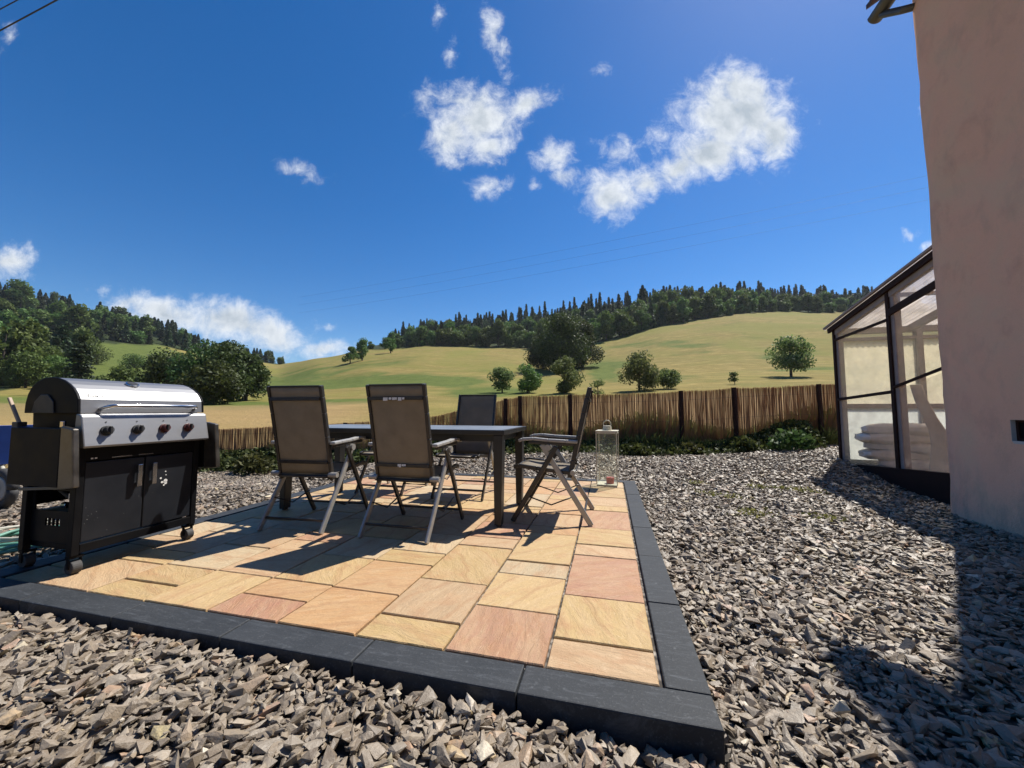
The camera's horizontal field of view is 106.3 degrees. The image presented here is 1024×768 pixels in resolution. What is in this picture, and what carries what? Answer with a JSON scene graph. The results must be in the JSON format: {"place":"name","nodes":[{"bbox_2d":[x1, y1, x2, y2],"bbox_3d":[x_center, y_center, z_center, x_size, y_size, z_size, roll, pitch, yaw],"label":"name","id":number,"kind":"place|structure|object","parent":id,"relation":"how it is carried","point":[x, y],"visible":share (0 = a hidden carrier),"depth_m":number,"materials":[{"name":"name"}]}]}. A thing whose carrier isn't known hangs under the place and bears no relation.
{"place":"outdoors","nodes":[
{"label":"outdoors","id":0,"kind":"place"},
{"bbox_2d":[0,0,931,363],"label":"sky","id":1,"kind":"structure","parent":0,"point":[210,168],"materials":[{"name":"blue"}]},
{"bbox_2d":[0,305,939,468],"bbox_3d":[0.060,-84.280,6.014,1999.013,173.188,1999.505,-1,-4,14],"label":"field","id":2,"kind":"structure","parent":0,"point":[708,353],"depth_m":118.25,"materials":[{"name":"green plant"}]},
{"bbox_2d":[0,297,18,314],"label":"broadleaf tree","id":3,"kind":"object","parent":2,"relation":"on","point":[5,304],"visible":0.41,"depth_m":196.22,"materials":[{"name":"green plant"}]},
{"bbox_2d":[0,309,20,329],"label":"broadleaf tree","id":4,"kind":"object","parent":2,"relation":"on","point":[6,317],"visible":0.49,"depth_m":165.81,"materials":[{"name":"green plant"}]},
{"bbox_2d":[4,279,40,310],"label":"broadleaf tree","id":5,"kind":"object","parent":2,"relation":"on","point":[22,291],"visible":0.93,"depth_m":267.90,"materials":[{"name":"green plant"}]},
{"bbox_2d":[0,335,50,385],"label":"broadleaf tree","id":6,"kind":"object","parent":2,"relation":"on","point":[5,347],"visible":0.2,"depth_m":83.48,"materials":[{"name":"green plant"}]},
{"bbox_2d":[0,349,52,387],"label":"broadleaf tree","id":7,"kind":"object","parent":2,"relation":"on","point":[24,368],"visible":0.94,"depth_m":78.91,"materials":[{"name":"green plant"}]},
{"bbox_2d":[0,317,53,362],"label":"broadleaf tree","id":8,"kind":"object","parent":2,"relation":"on","point":[19,335],"visible":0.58,"depth_m":86.58,"materials":[{"name":"green plant"}]},
{"bbox_2d":[26,310,60,331],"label":"broadleaf tree","id":9,"kind":"object","parent":2,"relation":"on","point":[44,317],"visible":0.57,"depth_m":208.49,"materials":[{"name":"green plant"}]},
{"bbox_2d":[42,345,64,356],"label":"broadleaf tree","id":10,"kind":"object","parent":2,"relation":"on","point":[52,351],"visible":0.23,"depth_m":99.66,"materials":[{"name":"green plant"}]},
{"bbox_2d":[42,355,69,376],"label":"broadleaf tree","id":11,"kind":"object","parent":2,"relation":"on","point":[50,359],"visible":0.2,"depth_m":89.16,"materials":[{"name":"green plant"}]},
{"bbox_2d":[46,300,67,314],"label":"broadleaf tree","id":12,"kind":"object","parent":2,"relation":"on","point":[58,307],"visible":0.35,"depth_m":226.61,"materials":[{"name":"green plant"}]},
{"bbox_2d":[49,325,75,358],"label":"conifer","id":13,"kind":"object","parent":2,"relation":"on","point":[64,334],"visible":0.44,"depth_m":127.48,"materials":[{"name":"green plant"}]},
{"bbox_2d":[40,359,85,379],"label":"broadleaf tree","id":14,"kind":"object","parent":2,"relation":"on","point":[57,366],"visible":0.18,"depth_m":80.26,"materials":[{"name":"green plant"}]},
{"bbox_2d":[59,303,99,332],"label":"broadleaf tree","id":15,"kind":"object","parent":2,"relation":"on","point":[74,317],"visible":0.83,"depth_m":213.81,"materials":[{"name":"green plant"}]},
{"bbox_2d":[58,335,104,379],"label":"conifer","id":16,"kind":"object","parent":2,"relation":"on","point":[80,367],"visible":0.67,"depth_m":66.04,"materials":[{"name":"green plant"}]},
{"bbox_2d":[70,326,101,362],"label":"broadleaf tree","id":17,"kind":"object","parent":2,"relation":"on","point":[78,333],"visible":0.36,"depth_m":143.08,"materials":[{"name":"green plant"}]},
{"bbox_2d":[86,309,103,323],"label":"broadleaf tree","id":18,"kind":"object","parent":2,"relation":"on","point":[97,316],"visible":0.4,"depth_m":250.56,"materials":[{"name":"green plant"}]},
{"bbox_2d":[89,344,114,363],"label":"tree","id":19,"kind":"object","parent":2,"relation":"on","point":[97,358],"visible":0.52,"depth_m":160.99,"materials":[{"name":"green plant"}]},
{"bbox_2d":[96,305,114,329],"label":"broadleaf tree","id":20,"kind":"object","parent":2,"relation":"on","point":[106,311],"visible":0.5,"depth_m":271.03,"materials":[{"name":"green plant"}]},
{"bbox_2d":[106,318,121,341],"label":"conifer","id":21,"kind":"object","parent":2,"relation":"on","point":[114,333],"visible":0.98,"depth_m":235.71,"materials":[{"name":"green plant"}]},
{"bbox_2d":[96,365,138,381],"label":"tree","id":22,"kind":"object","parent":2,"relation":"on","point":[117,373],"visible":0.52,"depth_m":77.29,"materials":[{"name":"green plant"}]},
{"bbox_2d":[108,313,132,335],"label":"broadleaf tree","id":23,"kind":"object","parent":2,"relation":"on","point":[120,318],"visible":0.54,"depth_m":256.32,"materials":[{"name":"green plant"}]},
{"bbox_2d":[118,321,131,342],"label":"conifer","id":24,"kind":"object","parent":2,"relation":"on","point":[125,336],"visible":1,"depth_m":238.80,"materials":[{"name":"green plant"}]},
{"bbox_2d":[117,353,147,367],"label":"tree","id":25,"kind":"object","parent":2,"relation":"on","point":[134,363],"visible":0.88,"depth_m":159.98,"materials":[{"name":"green plant"}]},
{"bbox_2d":[129,331,147,343],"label":"broadleaf tree","id":26,"kind":"object","parent":2,"relation":"on","point":[137,337],"visible":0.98,"depth_m":243.63,"materials":[{"name":"green plant"}]},
{"bbox_2d":[138,314,156,338],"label":"broadleaf tree","id":27,"kind":"object","parent":2,"relation":"on","point":[145,325],"visible":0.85,"depth_m":271.84,"materials":[{"name":"green plant"}]},
{"bbox_2d":[134,347,189,384],"bbox_3d":[-54.503,-1.397,61.939,9.675,9.174,8.138,1,-4,-9],"label":"tree","id":28,"kind":"object","parent":2,"relation":"on","point":[157,363],"visible":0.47,"depth_m":59.60,"materials":[{"name":"green plant"}]},
{"bbox_2d":[161,326,176,346],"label":"conifer","id":29,"kind":"object","parent":2,"relation":"on","point":[168,341],"visible":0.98,"depth_m":264.16,"materials":[{"name":"green plant"}]},
{"bbox_2d":[162,338,236,396],"bbox_3d":[-47.269,-1.781,59.044,9.502,10.222,10.239,4,-5,-42],"label":"tree","id":30,"kind":"object","parent":2,"relation":"on","point":[190,360],"visible":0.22,"depth_m":56.56,"materials":[{"name":"green plant"}]},
{"bbox_2d":[173,360,246,404],"bbox_3d":[-37.250,0.015,48.016,6.726,6.340,6.506,-1,-4,13],"label":"tree","id":31,"kind":"object","parent":2,"relation":"on","point":[212,383],"visible":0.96,"depth_m":46.98,"materials":[{"name":"green plant"}]},
{"bbox_2d":[201,338,263,401],"bbox_3d":[-42.748,-1.876,57.884,8.819,10.234,9.281,1,-4,-21],"label":"tree","id":32,"kind":"object","parent":2,"relation":"on","point":[231,353],"visible":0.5,"depth_m":56.85,"materials":[{"name":"green plant"}]},
{"bbox_2d":[234,353,272,400],"bbox_3d":[-41.348,-0.915,60.081,6.497,8.246,6.867,3,-5,-38],"label":"tree","id":33,"kind":"object","parent":2,"relation":"on","point":[263,378],"visible":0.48,"depth_m":59.80,"materials":[{"name":"green plant"}]},
{"bbox_2d":[341,346,359,363],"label":"tree","id":34,"kind":"object","parent":2,"relation":"on","point":[351,354],"visible":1,"depth_m":165.06,"materials":[{"name":"green plant"}]},
{"bbox_2d":[355,337,368,360],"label":"tree","id":35,"kind":"object","parent":2,"relation":"on","point":[362,348],"visible":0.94,"depth_m":172.57,"materials":[{"name":"green plant"}]},
{"bbox_2d":[409,325,427,346],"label":"broadleaf tree","id":36,"kind":"object","parent":2,"relation":"on","point":[418,337],"visible":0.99,"depth_m":246.30,"materials":[{"name":"green plant"}]},
{"bbox_2d":[435,328,453,345],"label":"broadleaf tree","id":37,"kind":"object","parent":2,"relation":"on","point":[443,337],"visible":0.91,"depth_m":244.25,"materials":[{"name":"green plant"}]},
{"bbox_2d":[450,331,464,345],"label":"broadleaf tree","id":38,"kind":"object","parent":2,"relation":"on","point":[457,338],"visible":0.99,"depth_m":242.03,"materials":[{"name":"green plant"}]},
{"bbox_2d":[477,327,492,346],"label":"broadleaf tree","id":39,"kind":"object","parent":2,"relation":"on","point":[485,334],"visible":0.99,"depth_m":243.95,"materials":[{"name":"green plant"}]},
{"bbox_2d":[490,317,507,346],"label":"broadleaf tree","id":40,"kind":"object","parent":2,"relation":"on","point":[499,329],"visible":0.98,"depth_m":245.36,"materials":[{"name":"green plant"}]},
{"bbox_2d":[487,366,516,392],"bbox_3d":[-1.504,-0.511,59.860,4.310,4.896,4.104,2,-4,-28],"label":"tree","id":41,"kind":"object","parent":2,"relation":"on","point":[502,376],"visible":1,"depth_m":59.45,"materials":[{"name":"green plant"}]},
{"bbox_2d":[512,330,525,347],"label":"broadleaf tree","id":42,"kind":"object","parent":2,"relation":"on","point":[519,338],"visible":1,"depth_m":238.70,"materials":[{"name":"green plant"}]},
{"bbox_2d":[517,363,542,392],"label":"tree","id":43,"kind":"object","parent":2,"relation":"on","point":[532,378],"visible":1,"depth_m":57.57,"materials":[{"name":"green plant"}]},
{"bbox_2d":[523,334,551,368],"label":"tree","id":44,"kind":"object","parent":2,"relation":"on","point":[534,361],"visible":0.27,"depth_m":127.31,"materials":[{"name":"green plant"}]},
{"bbox_2d":[531,311,593,370],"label":"tree","id":45,"kind":"object","parent":2,"relation":"on","point":[554,343],"visible":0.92,"depth_m":118.14,"materials":[{"name":"green plant"}]},
{"bbox_2d":[550,355,585,392],"bbox_3d":[8.268,-1.126,56.130,5.096,6.249,5.652,-2,-4,22],"label":"tree","id":46,"kind":"object","parent":2,"relation":"on","point":[568,371],"visible":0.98,"depth_m":55.09,"materials":[{"name":"green plant"}]},
{"bbox_2d":[568,320,605,367],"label":"tree","id":47,"kind":"object","parent":2,"relation":"on","point":[596,351],"visible":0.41,"depth_m":124.62,"materials":[{"name":"green plant"}]},
{"bbox_2d":[597,310,614,339],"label":"broadleaf tree","id":48,"kind":"object","parent":2,"relation":"on","point":[605,329],"visible":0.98,"depth_m":210.79,"materials":[{"name":"green plant"}]},
{"bbox_2d":[610,309,631,335],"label":"broadleaf tree","id":49,"kind":"object","parent":2,"relation":"on","point":[619,316],"visible":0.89,"depth_m":215.91,"materials":[{"name":"green plant"}]},
{"bbox_2d":[623,305,644,330],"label":"broadleaf tree","id":50,"kind":"object","parent":2,"relation":"on","point":[633,312],"visible":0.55,"depth_m":225.21,"materials":[{"name":"green plant"}]},
{"bbox_2d":[400,280,872,335],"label":"distant woodland","id":51,"kind":"object","parent":2,"relation":"on","point":[597,308],"visible":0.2,"depth_m":369.22,"materials":[{"name":"green plant"}]},
{"bbox_2d":[617,350,659,390],"bbox_3d":[18.758,-1.680,56.126,6.077,6.591,7.279,-3,-5,38],"label":"tree","id":52,"kind":"object","parent":2,"relation":"on","point":[642,369],"visible":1,"depth_m":54.73,"materials":[{"name":"green plant"}]},
{"bbox_2d":[635,309,652,330],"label":"broadleaf tree","id":53,"kind":"object","parent":2,"relation":"on","point":[645,319],"visible":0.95,"depth_m":221.69,"materials":[{"name":"green plant"}]},
{"bbox_2d":[649,290,670,309],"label":"broadleaf tree","id":54,"kind":"object","parent":2,"relation":"on","point":[657,297],"visible":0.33,"depth_m":256.65,"materials":[{"name":"green plant"}]},
{"bbox_2d":[654,299,673,322],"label":"broadleaf tree","id":55,"kind":"object","parent":2,"relation":"on","point":[668,311],"visible":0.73,"depth_m":230.84,"materials":[{"name":"green plant"}]},
{"bbox_2d":[658,368,681,388],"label":"tree","id":56,"kind":"object","parent":2,"relation":"on","point":[669,378],"visible":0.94,"depth_m":56.11,"materials":[{"name":"green plant"}]},
{"bbox_2d":[677,296,692,321],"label":"broadleaf tree","id":57,"kind":"object","parent":2,"relation":"on","point":[683,302],"visible":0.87,"depth_m":233.79,"materials":[{"name":"green plant"}]},
{"bbox_2d":[678,286,700,298],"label":"broadleaf tree","id":58,"kind":"object","parent":2,"relation":"on","point":[686,292],"visible":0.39,"depth_m":268.36,"materials":[{"name":"green plant"}]},
{"bbox_2d":[688,295,703,319],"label":"broadleaf tree","id":59,"kind":"object","parent":2,"relation":"on","point":[694,302],"visible":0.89,"depth_m":241.53,"materials":[{"name":"green plant"}]},
{"bbox_2d":[699,292,717,317],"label":"broadleaf tree","id":60,"kind":"object","parent":2,"relation":"on","point":[708,299],"visible":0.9,"depth_m":242.80,"materials":[{"name":"green plant"}]},
{"bbox_2d":[710,298,726,316],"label":"broadleaf tree","id":61,"kind":"object","parent":2,"relation":"on","point":[720,305],"visible":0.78,"depth_m":242.29,"materials":[{"name":"green plant"}]},
{"bbox_2d":[746,295,758,312],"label":"broadleaf tree","id":62,"kind":"object","parent":2,"relation":"on","point":[753,302],"visible":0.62,"depth_m":254.81,"materials":[{"name":"green plant"}]},
{"bbox_2d":[777,300,792,311],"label":"broadleaf tree","id":63,"kind":"object","parent":2,"relation":"on","point":[783,305],"visible":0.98,"depth_m":266.55,"materials":[{"name":"green plant"}]},
{"bbox_2d":[764,334,816,376],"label":"tree","id":64,"kind":"object","parent":2,"relation":"on","point":[790,361],"visible":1,"depth_m":69.80,"materials":[{"name":"green plant"}]},
{"bbox_2d":[800,292,814,311],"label":"broadleaf tree","id":65,"kind":"object","parent":2,"relation":"on","point":[807,303],"visible":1,"depth_m":267.66,"materials":[{"name":"green plant"}]},
{"bbox_2d":[811,295,825,312],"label":"broadleaf tree","id":66,"kind":"object","parent":2,"relation":"on","point":[818,304],"visible":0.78,"depth_m":269.02,"materials":[{"name":"green plant"}]},
{"bbox_2d":[0,444,1023,767],"bbox_3d":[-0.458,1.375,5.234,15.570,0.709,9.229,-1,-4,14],"label":"gravel","id":67,"kind":"structure","parent":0,"point":[824,612],"depth_m":1.44,"materials":[{"name":"grey gravel"}]},
{"bbox_2d":[0,425,32,508],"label":"wheelbarrow","id":68,"kind":"object","parent":67,"relation":"on","point":[9,493],"visible":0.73,"depth_m":3.61,"materials":[{"name":"blue paint"}]},
{"bbox_2d":[0,528,47,554],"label":"garden hose","id":69,"kind":"object","parent":67,"relation":"on","point":[9,547],"visible":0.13,"depth_m":2.43,"materials":[{"name":"teal rubber"}]},
{"bbox_2d":[0,518,59,542],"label":"garden hose","id":70,"kind":"object","parent":69,"relation":"on","point":[6,539],"visible":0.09,"depth_m":2.48,"materials":[{"name":"teal rubber"}]},
{"bbox_2d":[231,452,274,475],"bbox_3d":[-5.168,1.593,7.668,0.759,0.500,0.754,-1,-4,14],"label":"weed plant","id":71,"kind":"object","parent":67,"relation":"on","point":[251,464],"visible":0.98,"depth_m":7.52,"materials":[{"name":"green plant"}]},
{"bbox_2d":[5,475,663,687],"bbox_3d":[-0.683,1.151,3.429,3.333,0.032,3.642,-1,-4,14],"label":"patio paving","id":72,"kind":"structure","parent":67,"relation":"on","point":[338,576],"depth_m":2.12,"materials":[{"name":"stone"}]},
{"bbox_2d":[6,377,219,574],"bbox_3d":[-2.489,0.525,2.477,0.565,1.091,0.796,-1,-4,14],"label":"gas grill","id":73,"kind":"object","parent":72,"relation":"on","point":[113,462],"visible":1,"depth_m":2.25,"materials":[{"name":"metal"}]},
{"bbox_2d":[7,397,26,426],"bbox_3d":[-2.824,0.159,2.184,0.139,0.168,0.040,-1,-4,14],"label":"grill brush","id":74,"kind":"object","parent":73,"relation":"on","point":[18,423],"visible":1,"depth_m":2.17,"materials":[{"name":"silver wood"}]},
{"bbox_2d":[80,457,144,541],"bbox_3d":[-2.360,0.672,2.284,0.049,0.440,0.284,-1,-4,14],"label":"door","id":75,"kind":"structure","parent":73,"relation":"in","point":[112,491],"depth_m":2.27,"materials":[{"name":"paint"}]},
{"bbox_2d":[140,452,192,526],"bbox_3d":[-2.289,0.691,2.566,0.049,0.440,0.285,-1,-4,14],"label":"door","id":76,"kind":"structure","parent":73,"relation":"in","point":[166,490],"depth_m":2.55,"materials":[{"name":"paint"}]},
{"bbox_2d":[256,385,368,534],"bbox_3d":[-1.587,0.579,3.174,0.584,1.096,0.662,-1,-4,10],"label":"garden chair","id":77,"kind":"object","parent":72,"relation":"on","point":[302,442],"visible":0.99,"depth_m":2.95,"materials":[{"name":"fabric"}]},
{"bbox_2d":[0,472,724,767],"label":"patio kerb","id":78,"kind":"structure","parent":72,"relation":"on","point":[676,716],"depth_m":1.38,"materials":[{"name":"concrete"}]},
{"bbox_2d":[354,439,427,496],"bbox_3d":[-1.349,0.664,4.418,0.584,1.096,0.662,-1,-4,14],"label":"garden chair","id":79,"kind":"object","parent":72,"relation":"on","point":[369,453],"visible":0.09,"depth_m":4.17,"materials":[{"name":"metal"}]},
{"bbox_2d":[279,424,525,526],"bbox_3d":[-0.996,0.776,3.614,2.135,0.746,0.835,-1,-4,14],"label":"garden table","id":80,"kind":"object","parent":72,"relation":"on","point":[497,436],"visible":0.69,"depth_m":3.28,"materials":[{"name":"metal"}]},
{"bbox_2d":[357,383,463,543],"bbox_3d":[-0.749,0.566,2.988,0.584,1.096,0.662,-1,-4,14],"label":"garden chair","id":81,"kind":"object","parent":72,"relation":"on","point":[401,444],"visible":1,"depth_m":2.77,"materials":[{"name":"fabric"}]},
{"bbox_2d":[430,394,496,500],"bbox_3d":[-0.483,0.649,4.210,0.584,1.096,0.662,-1,-4,14],"label":"garden chair","id":82,"kind":"object","parent":72,"relation":"on","point":[477,410],"visible":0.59,"depth_m":4.43,"materials":[{"name":"fabric"}]},
{"bbox_2d":[511,387,594,525],"bbox_3d":[0.374,0.591,3.354,0.662,1.096,0.584,-1,-4,13],"label":"garden chair","id":83,"kind":"object","parent":72,"relation":"on","point":[550,464],"visible":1,"depth_m":3.11,"materials":[{"name":"fabric"}]},
{"bbox_2d":[595,420,618,486],"bbox_3d":[1.163,0.829,4.673,0.256,0.780,0.256,-1,-4,20],"label":"lantern","id":84,"kind":"object","parent":72,"relation":"on","point":[607,429],"visible":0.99,"depth_m":4.61,"materials":[{"name":"beige metal"}]},
{"bbox_2d":[345,449,373,462],"bbox_3d":[-3.051,1.500,7.817,0.669,0.387,0.684,-1,-4,14],"label":"weed plant","id":85,"kind":"object","parent":67,"relation":"on","point":[357,457],"visible":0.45,"depth_m":7.66,"materials":[{"name":"green plant"}]},
{"bbox_2d":[219,396,517,455],"bbox_3d":[-4.334,1.205,8.599,9.053,1.847,0.939,0,-4,0],"label":"reed fence","id":86,"kind":"object","parent":67,"relation":"on","point":[506,411],"visible":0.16,"depth_m":8.53,"materials":[{"name":"wicker"}]},
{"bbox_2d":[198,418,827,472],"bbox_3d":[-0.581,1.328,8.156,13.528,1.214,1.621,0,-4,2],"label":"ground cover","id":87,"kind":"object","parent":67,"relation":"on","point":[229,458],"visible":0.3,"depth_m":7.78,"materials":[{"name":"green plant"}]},
{"bbox_2d":[622,442,651,455],"bbox_3d":[2.440,1.288,7.566,0.575,0.322,0.550,-1,-4,14],"label":"weed plant","id":88,"kind":"object","parent":67,"relation":"on","point":[635,449],"visible":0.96,"depth_m":7.42,"materials":[{"name":"green plant"}]},
{"bbox_2d":[675,441,705,453],"bbox_3d":[3.556,1.282,7.641,0.600,0.316,0.604,-1,-4,14],"label":"weed plant","id":89,"kind":"object","parent":67,"relation":"on","point":[688,445],"visible":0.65,"depth_m":7.51,"materials":[{"name":"green plant"}]},
{"bbox_2d":[518,384,912,443],"bbox_3d":[4.365,0.767,8.093,8.479,1.715,0.276,0,-4,2],"label":"reed fence","id":90,"kind":"object","parent":67,"relation":"on","point":[568,420],"visible":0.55,"depth_m":8.19,"materials":[{"name":"wicker"}]},
{"bbox_2d":[727,435,760,451],"bbox_3d":[4.575,1.188,7.604,0.590,0.374,0.593,-1,-4,14],"label":"weed plant","id":91,"kind":"object","parent":67,"relation":"on","point":[738,441],"visible":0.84,"depth_m":7.47,"materials":[{"name":"green plant"}]},
{"bbox_2d":[683,477,851,522],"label":"gravel sprigs","id":92,"kind":"object","parent":67,"relation":"on","point":[826,516],"visible":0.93,"depth_m":4.27,"materials":[{"name":"green plant"}]},
{"bbox_2d":[766,428,817,450],"bbox_3d":[5.178,1.040,7.100,0.740,0.450,0.730,-1,-4,14],"label":"weed plant","id":93,"kind":"object","parent":67,"relation":"on","point":[802,439],"visible":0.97,"depth_m":6.97,"materials":[{"name":"green plant"}]},
{"bbox_2d":[823,245,949,503],"bbox_3d":[6.377,-0.052,4.594,3.242,3.032,2.672,-1,-4,14],"label":"lean to","id":94,"kind":"object","parent":67,"relation":"on","point":[890,367],"visible":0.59,"depth_m":5.77,"materials":[{"name":"clear glass"}]},
{"bbox_2d":[878,460,929,470],"bbox_3d":[5.667,1.102,5.207,1.033,0.192,0.620,-4,-8,43],"label":"cushion","id":95,"kind":"object","parent":94,"relation":"on","point":[920,464],"visible":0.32,"depth_m":5.09,"materials":[{"name":"white fabric"}]},
{"bbox_2d":[858,448,929,459],"bbox_3d":[5.517,0.994,5.356,0.991,0.171,0.600,-3,-7,31],"label":"cushion","id":96,"kind":"object","parent":95,"relation":"on","point":[867,453],"visible":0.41,"depth_m":5.29,"materials":[{"name":"white fabric"}]},
{"bbox_2d":[863,442,930,455],"bbox_3d":[5.577,0.870,5.265,0.580,0.184,1.114,1,-2,-40],"label":"cushion","id":97,"kind":"object","parent":96,"relation":"on","point":[923,448],"visible":0.27,"depth_m":5.13,"materials":[{"name":"white fabric"}]},
{"bbox_2d":[854,432,930,443],"bbox_3d":[5.401,0.756,5.402,0.848,0.169,0.580,-4,-5,35],"label":"cushion","id":98,"kind":"object","parent":97,"relation":"on","point":[882,438],"visible":0.54,"depth_m":5.27,"materials":[{"name":"white fabric"}]},
{"bbox_2d":[861,423,928,435],"bbox_3d":[5.418,0.637,5.354,0.520,0.188,0.815,7,-9,-42],"label":"cushion","id":99,"kind":"object","parent":98,"relation":"on","point":[914,428],"visible":0.51,"depth_m":5.27,"materials":[{"name":"white fabric"}]},
{"bbox_2d":[910,384,949,472],"bbox_3d":[5.262,0.581,4.821,0.060,1.160,0.318,3,-5,-41],"label":"curved board","id":100,"kind":"object","parent":94,"relation":"on","point":[939,461],"visible":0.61,"depth_m":4.78,"materials":[{"name":"grey wood"}]},
{"bbox_2d":[866,0,1023,536],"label":"house","id":101,"kind":"structure","parent":67,"relation":"on","point":[970,58],"depth_m":3.32,"materials":[{"name":"paint"}]},
{"bbox_2d":[1010,420,1023,443],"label":"window","id":102,"kind":"structure","parent":101,"relation":"in","point":[1017,426],"depth_m":3.05,"materials":[{"name":"paint"}]},
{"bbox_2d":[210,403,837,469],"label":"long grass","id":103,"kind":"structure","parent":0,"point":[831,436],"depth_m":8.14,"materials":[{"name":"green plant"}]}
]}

